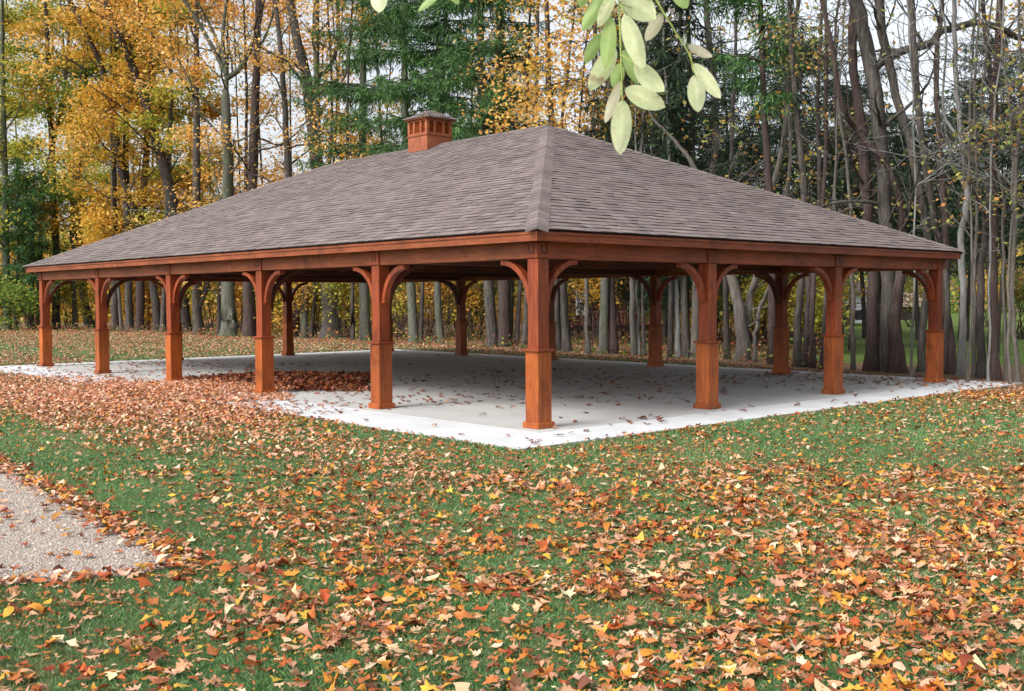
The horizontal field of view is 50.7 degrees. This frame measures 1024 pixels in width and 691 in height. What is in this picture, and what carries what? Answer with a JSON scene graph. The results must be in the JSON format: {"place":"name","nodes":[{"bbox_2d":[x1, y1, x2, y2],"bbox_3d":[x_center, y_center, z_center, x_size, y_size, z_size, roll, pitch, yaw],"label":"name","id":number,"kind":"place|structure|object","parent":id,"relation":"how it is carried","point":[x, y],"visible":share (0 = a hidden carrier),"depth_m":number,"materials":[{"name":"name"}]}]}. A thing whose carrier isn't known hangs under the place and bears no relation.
{"place":"outdoors","nodes":[
{"label":"outdoors","id":0,"kind":"place"},
{"bbox_2d":[0,467,187,585],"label":"gravel path","id":1,"kind":"structure","parent":0,"point":[35,561],"depth_m":7.84,"materials":[{"name":"grey gravel"}]},
{"bbox_2d":[29,351,957,432],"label":"concrete floor","id":2,"kind":"structure","parent":0,"point":[749,391],"depth_m":21.19,"materials":[{"name":"grey concrete"}]},
{"bbox_2d":[182,370,370,391],"bbox_3d":[-5.004,0.662,22.821,5.014,0.245,5.019,0,3,0],"label":"leaf heap","id":3,"kind":"object","parent":2,"relation":"on","point":[328,381],"visible":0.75,"depth_m":22.17,"materials":[{"name":"brown plant"}]},
{"bbox_2d":[21,110,965,429],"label":"pavilion","id":4,"kind":"structure","parent":2,"relation":"on","point":[537,210],"depth_m":19.66,"materials":[{"name":"brown wood"}]},
{"bbox_2d":[0,350,1018,442],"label":"scattered leaves","id":5,"kind":"object","parent":2,"relation":"on","point":[639,397],"visible":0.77,"depth_m":21.67,"materials":[{"name":"orange plant"}]},
{"bbox_2d":[0,297,1023,690],"bbox_3d":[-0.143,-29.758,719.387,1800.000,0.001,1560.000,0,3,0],"label":"ground","id":6,"kind":"structure","parent":0,"point":[446,623],"depth_m":7.57,"materials":[{"name":"plant"}]},
{"bbox_2d":[0,372,512,480],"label":"leaf drift","id":7,"kind":"object","parent":6,"relation":"on","point":[168,388],"visible":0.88,"depth_m":17.62,"materials":[{"name":"brown plant"}]},
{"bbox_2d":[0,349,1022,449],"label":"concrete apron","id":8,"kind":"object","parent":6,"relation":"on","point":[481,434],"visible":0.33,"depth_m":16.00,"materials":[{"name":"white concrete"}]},
{"bbox_2d":[0,330,1023,690],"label":"fallen leaves","id":9,"kind":"object","parent":6,"relation":"on","point":[932,682],"visible":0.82,"depth_m":7.19,"materials":[{"name":"orange plant"}]},
{"bbox_2d":[371,0,720,154],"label":"overhanging tree","id":10,"kind":"object","parent":6,"relation":"on","point":[645,95],"visible":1,"depth_m":1.28,"materials":[{"name":"green plant"}]},
{"bbox_2d":[0,302,1023,389],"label":"forest floor","id":11,"kind":"structure","parent":0,"point":[846,367],"depth_m":40.88,"materials":[{"name":"brown plant"}]},
{"bbox_2d":[0,157,51,329],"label":"spruce tree","id":12,"kind":"object","parent":11,"relation":"on","point":[16,161],"visible":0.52,"depth_m":64.98,"materials":[{"name":"green plant"}]},
{"bbox_2d":[0,169,67,329],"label":"spruce tree","id":13,"kind":"object","parent":11,"relation":"on","point":[32,242],"visible":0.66,"depth_m":64.73,"materials":[{"name":"green plant"}]},
{"bbox_2d":[0,0,69,329],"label":"broadleaf tree","id":14,"kind":"object","parent":11,"relation":"on","point":[4,99],"visible":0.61,"depth_m":65.05,"materials":[{"name":"yellow plant"}]},
{"bbox_2d":[0,275,73,329],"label":"shrub","id":15,"kind":"object","parent":11,"relation":"on","point":[15,293],"visible":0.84,"depth_m":63.44,"materials":[{"name":"green plant"}]},
{"bbox_2d":[0,1,112,328],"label":"broadleaf tree","id":16,"kind":"object","parent":11,"relation":"on","point":[55,194],"visible":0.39,"depth_m":65.21,"materials":[{"name":"yellow plant"}]},
{"bbox_2d":[35,241,95,327],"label":"shrub","id":17,"kind":"object","parent":11,"relation":"on","point":[65,292],"visible":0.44,"depth_m":67.85,"materials":[{"name":"green plant"}]},
{"bbox_2d":[0,1,134,328],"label":"broadleaf tree","id":18,"kind":"object","parent":11,"relation":"on","point":[57,314],"visible":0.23,"depth_m":66.81,"materials":[{"name":"yellow plant"}]},
{"bbox_2d":[1,0,134,328],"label":"broadleaf tree","id":19,"kind":"object","parent":11,"relation":"on","point":[58,222],"visible":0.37,"depth_m":65.98,"materials":[{"name":"yellow plant"}]},
{"bbox_2d":[0,7,167,326],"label":"broadleaf tree","id":20,"kind":"object","parent":11,"relation":"on","point":[86,321],"visible":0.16,"depth_m":70.22,"materials":[{"name":"yellow plant"}]},
{"bbox_2d":[21,0,190,330],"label":"broadleaf tree","id":21,"kind":"object","parent":11,"relation":"on","point":[114,311],"visible":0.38,"depth_m":61.87,"materials":[{"name":"yellow plant"}]},
{"bbox_2d":[5,0,214,330],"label":"broadleaf tree","id":22,"kind":"object","parent":11,"relation":"on","point":[155,302],"visible":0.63,"depth_m":60.95,"materials":[{"name":"yellow plant"}]},
{"bbox_2d":[42,0,212,330],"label":"broadleaf tree","id":23,"kind":"object","parent":11,"relation":"on","point":[129,317],"visible":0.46,"depth_m":61.78,"materials":[{"name":"yellow plant"}]},
{"bbox_2d":[3,0,258,331],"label":"broadleaf tree","id":24,"kind":"object","parent":11,"relation":"on","point":[166,175],"visible":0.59,"depth_m":58.25,"materials":[{"name":"yellow plant"}]},
{"bbox_2d":[52,1,235,330],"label":"broadleaf tree","id":25,"kind":"object","parent":11,"relation":"on","point":[140,304],"visible":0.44,"depth_m":61.57,"materials":[{"name":"yellow plant"}]},
{"bbox_2d":[88,0,205,328],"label":"broadleaf tree","id":26,"kind":"object","parent":11,"relation":"on","point":[180,111],"visible":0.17,"depth_m":62.97,"materials":[{"name":"yellow plant"}]},
{"bbox_2d":[92,0,242,331],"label":"broadleaf tree","id":27,"kind":"object","parent":11,"relation":"on","point":[140,121],"visible":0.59,"depth_m":59.05,"materials":[{"name":"yellow plant"}]},
{"bbox_2d":[101,0,248,333],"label":"broadleaf tree","id":28,"kind":"object","parent":11,"relation":"on","point":[199,295],"visible":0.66,"depth_m":54.23,"materials":[{"name":"yellow plant"}]},
{"bbox_2d":[101,0,305,336],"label":"broadleaf tree","id":29,"kind":"object","parent":11,"relation":"on","point":[228,317],"visible":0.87,"depth_m":50.90,"materials":[{"name":"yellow plant"}]},
{"bbox_2d":[161,10,248,326],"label":"broadleaf tree","id":30,"kind":"object","parent":11,"relation":"on","point":[213,114],"visible":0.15,"depth_m":66.04,"materials":[{"name":"yellow plant"}]},
{"bbox_2d":[176,0,312,333],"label":"broadleaf tree","id":31,"kind":"object","parent":11,"relation":"on","point":[247,106],"visible":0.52,"depth_m":54.25,"materials":[{"name":"yellow plant"}]},
{"bbox_2d":[169,0,352,336],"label":"broadleaf tree","id":32,"kind":"object","parent":11,"relation":"on","point":[249,319],"visible":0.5,"depth_m":50.83,"materials":[{"name":"yellow plant"}]},
{"bbox_2d":[150,0,393,337],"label":"broadleaf tree","id":33,"kind":"object","parent":11,"relation":"on","point":[302,60],"visible":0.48,"depth_m":49.06,"materials":[{"name":"plant"}]},
{"bbox_2d":[229,0,331,186],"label":"broadleaf tree","id":34,"kind":"object","parent":11,"relation":"on","point":[289,48],"visible":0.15,"depth_m":65.77,"materials":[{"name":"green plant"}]},
{"bbox_2d":[192,0,386,336],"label":"broadleaf tree","id":35,"kind":"object","parent":11,"relation":"on","point":[286,115],"visible":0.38,"depth_m":49.59,"materials":[{"name":"yellow plant"}]},
{"bbox_2d":[215,0,367,337],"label":"broadleaf tree","id":36,"kind":"object","parent":11,"relation":"on","point":[304,319],"visible":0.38,"depth_m":49.10,"materials":[{"name":"yellow plant"}]},
{"bbox_2d":[225,0,401,337],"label":"broadleaf tree","id":37,"kind":"object","parent":11,"relation":"on","point":[332,78],"visible":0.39,"depth_m":47.94,"materials":[{"name":"yellow plant"}]},
{"bbox_2d":[299,282,371,337],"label":"shrub","id":38,"kind":"object","parent":11,"relation":"on","point":[339,288],"visible":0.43,"depth_m":48.65,"materials":[{"name":"green plant"}]},
{"bbox_2d":[283,0,422,340],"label":"broadleaf tree","id":39,"kind":"object","parent":11,"relation":"on","point":[352,333],"visible":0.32,"depth_m":45.29,"materials":[{"name":"yellow plant"}]},
{"bbox_2d":[287,0,425,339],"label":"spruce tree","id":40,"kind":"object","parent":11,"relation":"on","point":[338,90],"visible":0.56,"depth_m":45.66,"materials":[{"name":"green plant"}]},
{"bbox_2d":[321,0,476,342],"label":"spruce tree","id":41,"kind":"object","parent":11,"relation":"on","point":[398,18],"visible":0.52,"depth_m":42.91,"materials":[{"name":"green plant"}]},
{"bbox_2d":[0,317,822,367],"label":"undergrowth","id":42,"kind":"object","parent":11,"relation":"on","point":[760,353],"visible":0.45,"depth_m":42.92,"materials":[{"name":"brown plant"}]},
{"bbox_2d":[364,0,476,343],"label":"spruce tree","id":43,"kind":"object","parent":11,"relation":"on","point":[436,32],"visible":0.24,"depth_m":41.90,"materials":[{"name":"green plant"}]},
{"bbox_2d":[371,0,514,342],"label":"spruce tree","id":44,"kind":"object","parent":11,"relation":"on","point":[437,297],"visible":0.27,"depth_m":41.88,"materials":[{"name":"green plant"}]},
{"bbox_2d":[408,0,553,346],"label":"spruce tree","id":45,"kind":"object","parent":11,"relation":"on","point":[488,286],"visible":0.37,"depth_m":38.94,"materials":[{"name":"green plant"}]},
{"bbox_2d":[441,0,568,346],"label":"spruce tree","id":46,"kind":"object","parent":11,"relation":"on","point":[504,316],"visible":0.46,"depth_m":39.13,"materials":[{"name":"green plant"}]},
{"bbox_2d":[447,0,567,347],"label":"broadleaf tree","id":47,"kind":"object","parent":11,"relation":"on","point":[525,321],"visible":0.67,"depth_m":37.74,"materials":[{"name":"yellow plant"}]},
{"bbox_2d":[0,154,1023,327],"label":"distant wood","id":48,"kind":"object","parent":11,"relation":"on","point":[952,300],"visible":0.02,"depth_m":90.02,"materials":[{"name":"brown plant"}]},
{"bbox_2d":[467,0,594,346],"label":"broadleaf tree","id":49,"kind":"object","parent":11,"relation":"on","point":[518,315],"visible":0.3,"depth_m":39.48,"materials":[{"name":"yellow plant"}]},
{"bbox_2d":[491,0,627,350],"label":"broadleaf tree","id":50,"kind":"object","parent":11,"relation":"on","point":[558,341],"visible":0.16,"depth_m":35.35,"materials":[{"name":"yellow plant"}]},
{"bbox_2d":[469,12,655,353],"bbox_3d":[2.275,-7.403,33.684,6.950,15.486,6.341,-1,3,-24],"label":"broadleaf tree","id":51,"kind":"object","parent":11,"relation":"on","point":[603,342],"visible":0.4,"depth_m":33.84,"materials":[{"name":"yellow plant"}]},
{"bbox_2d":[460,0,682,353],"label":"broadleaf tree","id":52,"kind":"object","parent":11,"relation":"on","point":[586,320],"visible":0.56,"depth_m":32.93,"materials":[{"name":"yellow plant"}]},
{"bbox_2d":[544,0,616,351],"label":"broadleaf tree","id":53,"kind":"object","parent":11,"relation":"on","point":[566,344],"visible":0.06,"depth_m":35.53,"materials":[{"name":"grey plant"}]},
{"bbox_2d":[567,277,628,345],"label":"shrub","id":54,"kind":"object","parent":11,"relation":"on","point":[592,295],"visible":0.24,"depth_m":40.05,"materials":[{"name":"brown plant"}]},
{"bbox_2d":[560,1,688,353],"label":"spruce tree","id":55,"kind":"object","parent":11,"relation":"on","point":[613,334],"visible":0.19,"depth_m":33.59,"materials":[{"name":"green plant"}]},
{"bbox_2d":[574,18,679,339],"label":"spruce tree","id":56,"kind":"object","parent":11,"relation":"on","point":[624,295],"visible":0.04,"depth_m":43.79,"materials":[{"name":"green plant"}]},
{"bbox_2d":[629,0,740,356],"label":"spruce tree","id":57,"kind":"object","parent":11,"relation":"on","point":[665,112],"visible":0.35,"depth_m":31.18,"materials":[{"name":"green plant"}]},
{"bbox_2d":[556,0,813,361],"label":"broadleaf tree","id":58,"kind":"object","parent":11,"relation":"on","point":[742,314],"visible":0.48,"depth_m":29.43,"materials":[{"name":"grey plant"}]},
{"bbox_2d":[652,0,720,356],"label":"broadleaf tree","id":59,"kind":"object","parent":11,"relation":"on","point":[677,327],"visible":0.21,"depth_m":31.79,"materials":[{"name":"brown plant"}]},
{"bbox_2d":[627,114,752,334],"bbox_3d":[6.133,-4.135,38.065,4.588,8.509,4.109,-1,3,-14],"label":"spruce tree","id":60,"kind":"object","parent":11,"relation":"on","point":[665,303],"visible":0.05,"depth_m":37.58,"materials":[{"name":"green plant"}]},
{"bbox_2d":[626,0,754,356],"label":"spruce tree","id":61,"kind":"object","parent":11,"relation":"on","point":[692,129],"visible":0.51,"depth_m":31.39,"materials":[{"name":"green plant"}]},
{"bbox_2d":[593,0,831,357],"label":"broadleaf tree","id":62,"kind":"object","parent":11,"relation":"on","point":[708,32],"visible":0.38,"depth_m":31.30,"materials":[{"name":"yellow plant"}]},
{"bbox_2d":[688,33,761,306],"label":"spruce tree","id":63,"kind":"object","parent":11,"relation":"on","point":[722,93],"visible":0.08,"depth_m":50.84,"materials":[{"name":"green plant"}]},
{"bbox_2d":[691,123,781,337],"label":"spruce tree","id":64,"kind":"object","parent":11,"relation":"on","point":[747,131],"visible":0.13,"depth_m":46.20,"materials":[{"name":"green plant"}]},
{"bbox_2d":[694,0,813,364],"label":"broadleaf tree","id":65,"kind":"object","parent":11,"relation":"on","point":[740,68],"visible":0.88,"depth_m":28.00,"materials":[{"name":"green plant"}]},
{"bbox_2d":[717,274,794,349],"bbox_3d":[8.081,-1.845,35.672,3.041,4.059,4.596,0,3,0],"label":"shrub","id":66,"kind":"object","parent":11,"relation":"on","point":[758,297],"visible":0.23,"depth_m":35.75,"materials":[{"name":"green plant"}]},
{"bbox_2d":[711,1,805,358],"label":"broadleaf tree","id":67,"kind":"object","parent":11,"relation":"on","point":[726,340],"visible":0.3,"depth_m":30.51,"materials":[{"name":"plant"}]},
{"bbox_2d":[720,83,807,335],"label":"spruce tree","id":68,"kind":"object","parent":11,"relation":"on","point":[751,116],"visible":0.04,"depth_m":48.95,"materials":[{"name":"green plant"}]},
{"bbox_2d":[737,0,837,362],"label":"broadleaf tree","id":69,"kind":"object","parent":11,"relation":"on","point":[756,329],"visible":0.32,"depth_m":28.79,"materials":[{"name":"brown plant"}]},
{"bbox_2d":[743,15,858,337],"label":"spruce tree","id":70,"kind":"object","parent":11,"relation":"on","point":[776,135],"visible":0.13,"depth_m":42.46,"materials":[{"name":"green plant"}]},
{"bbox_2d":[750,0,861,366],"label":"broadleaf tree","id":71,"kind":"object","parent":11,"relation":"on","point":[797,343],"visible":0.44,"depth_m":27.20,"materials":[{"name":"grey plant"}]},
{"bbox_2d":[759,0,856,368],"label":"broadleaf tree","id":72,"kind":"object","parent":11,"relation":"on","point":[821,361],"visible":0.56,"depth_m":26.15,"materials":[{"name":"grey plant"}]},
{"bbox_2d":[727,0,901,369],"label":"broadleaf tree","id":73,"kind":"object","parent":11,"relation":"on","point":[852,334],"visible":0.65,"depth_m":25.80,"materials":[{"name":"brown plant"}]},
{"bbox_2d":[737,0,906,366],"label":"broadleaf tree","id":74,"kind":"object","parent":11,"relation":"on","point":[805,351],"visible":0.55,"depth_m":26.79,"materials":[{"name":"brown plant"}]},
{"bbox_2d":[756,0,888,367],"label":"broadleaf tree","id":75,"kind":"object","parent":11,"relation":"on","point":[812,362],"visible":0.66,"depth_m":26.51,"materials":[{"name":"brown plant"}]},
{"bbox_2d":[788,274,860,353],"bbox_3d":[9.525,-1.065,33.692,3.361,3.082,2.623,0,3,0],"label":"shrub","id":76,"kind":"object","parent":11,"relation":"on","point":[818,310],"visible":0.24,"depth_m":33.48,"materials":[{"name":"green plant"}]},
{"bbox_2d":[767,0,900,214],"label":"sapling","id":77,"kind":"object","parent":11,"relation":"on","point":[844,145],"visible":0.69,"depth_m":25.03,"materials":[{"name":"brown plant"}]},
{"bbox_2d":[809,9,881,371],"bbox_3d":[7.826,-5.864,24.834,1.438,13.135,2.680,1,3,28],"label":"broadleaf tree","id":78,"kind":"object","parent":11,"relation":"on","point":[871,362],"visible":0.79,"depth_m":25.26,"materials":[{"name":"grey plant"}]},
{"bbox_2d":[807,0,979,373],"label":"broadleaf tree","id":79,"kind":"object","parent":11,"relation":"on","point":[897,364],"visible":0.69,"depth_m":24.73,"materials":[{"name":"brown plant"}]},
{"bbox_2d":[783,0,1023,372],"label":"broadleaf tree","id":80,"kind":"object","parent":11,"relation":"on","point":[879,123],"visible":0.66,"depth_m":24.83,"materials":[{"name":"grey plant"}]},
{"bbox_2d":[846,112,970,292],"bbox_3d":[13.942,-4.302,38.294,4.853,8.749,4.735,1,3,32],"label":"spruce tree","id":81,"kind":"object","parent":11,"relation":"on","point":[906,180],"visible":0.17,"depth_m":38.32,"materials":[{"name":"green plant"}]},
{"bbox_2d":[831,0,998,371],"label":"broadleaf tree","id":82,"kind":"object","parent":11,"relation":"on","point":[907,133],"visible":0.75,"depth_m":24.81,"materials":[{"name":"grey plant"}]},
{"bbox_2d":[890,0,961,373],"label":"broadleaf tree","id":83,"kind":"object","parent":11,"relation":"on","point":[921,136],"visible":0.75,"depth_m":24.24,"materials":[{"name":"grey plant"}]},
{"bbox_2d":[836,0,1023,375],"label":"sapling","id":84,"kind":"object","parent":11,"relation":"on","point":[913,230],"visible":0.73,"depth_m":23.54,"materials":[{"name":"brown plant"}]},
{"bbox_2d":[894,0,972,374],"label":"broadleaf tree","id":85,"kind":"object","parent":11,"relation":"on","point":[951,363],"visible":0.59,"depth_m":24.16,"materials":[{"name":"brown plant"}]},
{"bbox_2d":[874,0,1023,375],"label":"broadleaf tree","id":86,"kind":"object","parent":11,"relation":"on","point":[960,370],"visible":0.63,"depth_m":23.62,"materials":[{"name":"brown plant"}]},
{"bbox_2d":[880,0,1023,381],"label":"sapling","id":87,"kind":"object","parent":11,"relation":"on","point":[1004,7],"visible":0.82,"depth_m":21.81,"materials":[{"name":"grey plant"}]},
{"bbox_2d":[881,0,1023,380],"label":"sapling","id":88,"kind":"object","parent":11,"relation":"on","point":[967,372],"visible":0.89,"depth_m":22.01,"materials":[{"name":"grey plant"}]},
{"bbox_2d":[904,0,1023,381],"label":"broadleaf tree","id":89,"kind":"object","parent":11,"relation":"on","point":[1017,373],"visible":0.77,"depth_m":21.98,"materials":[{"name":"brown plant"}]},
{"bbox_2d":[915,0,1023,377],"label":"broadleaf tree","id":90,"kind":"object","parent":11,"relation":"on","point":[973,352],"visible":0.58,"depth_m":23.12,"materials":[{"name":"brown plant"}]},
{"bbox_2d":[922,0,1023,383],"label":"sapling","id":91,"kind":"object","parent":11,"relation":"on","point":[1006,143],"visible":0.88,"depth_m":21.19,"materials":[{"name":"grey plant"}]},
{"bbox_2d":[927,0,1022,380],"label":"broadleaf tree","id":92,"kind":"object","parent":11,"relation":"on","point":[1005,376],"visible":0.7,"depth_m":22.27,"materials":[{"name":"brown plant"}]},
{"bbox_2d":[932,0,1023,245],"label":"sapling","id":93,"kind":"object","parent":11,"relation":"on","point":[1002,148],"visible":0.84,"depth_m":20.65,"materials":[{"name":"brown plant"}]},
{"bbox_2d":[934,0,1023,379],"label":"broadleaf tree","id":94,"kind":"object","parent":11,"relation":"on","point":[995,370],"visible":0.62,"depth_m":22.48,"materials":[{"name":"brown plant"}]},
{"bbox_2d":[958,0,1023,378],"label":"broadleaf tree","id":95,"kind":"object","parent":11,"relation":"on","point":[980,371],"visible":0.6,"depth_m":23.04,"materials":[{"name":"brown plant"}]},
{"bbox_2d":[0,0,1023,297],"label":"sky","id":96,"kind":"structure","parent":0,"point":[961,12],"materials":[{"name":"white"}]},
{"bbox_2d":[843,308,1023,364],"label":"lawn","id":97,"kind":"structure","parent":0,"point":[861,342],"depth_m":41.59,"materials":[{"name":"green plant"}]},
{"bbox_2d":[801,73,898,337],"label":"spruce tree","id":98,"kind":"object","parent":97,"relation":"on","point":[862,284],"visible":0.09,"depth_m":45.21,"materials":[{"name":"green plant"}]},
{"bbox_2d":[788,115,926,349],"bbox_3d":[11.313,-3.732,35.190,5.142,7.907,4.705,1,3,17],"label":"spruce tree","id":99,"kind":"object","parent":97,"relation":"on","point":[839,184],"visible":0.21,"depth_m":35.03,"materials":[{"name":"green plant"}]},
{"bbox_2d":[887,112,988,329],"bbox_3d":[15.341,-4.242,39.174,4.431,8.548,5.066,0,3,0],"label":"spruce tree","id":100,"kind":"object","parent":97,"relation":"on","point":[952,243],"visible":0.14,"depth_m":39.00,"materials":[{"name":"green plant"}]},
{"bbox_2d":[911,69,1023,340],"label":"spruce tree","id":101,"kind":"object","parent":97,"relation":"on","point":[952,114],"visible":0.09,"depth_m":42.02,"materials":[{"name":"green plant"}]},
{"bbox_2d":[933,100,1023,352],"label":"spruce tree","id":102,"kind":"object","parent":97,"relation":"on","point":[1006,228],"visible":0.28,"depth_m":32.97,"materials":[{"name":"green plant"}]},
{"bbox_2d":[957,32,1023,301],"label":"spruce tree","id":103,"kind":"object","parent":97,"relation":"on","point":[1013,70],"visible":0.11,"depth_m":46.79,"materials":[{"name":"green plant"}]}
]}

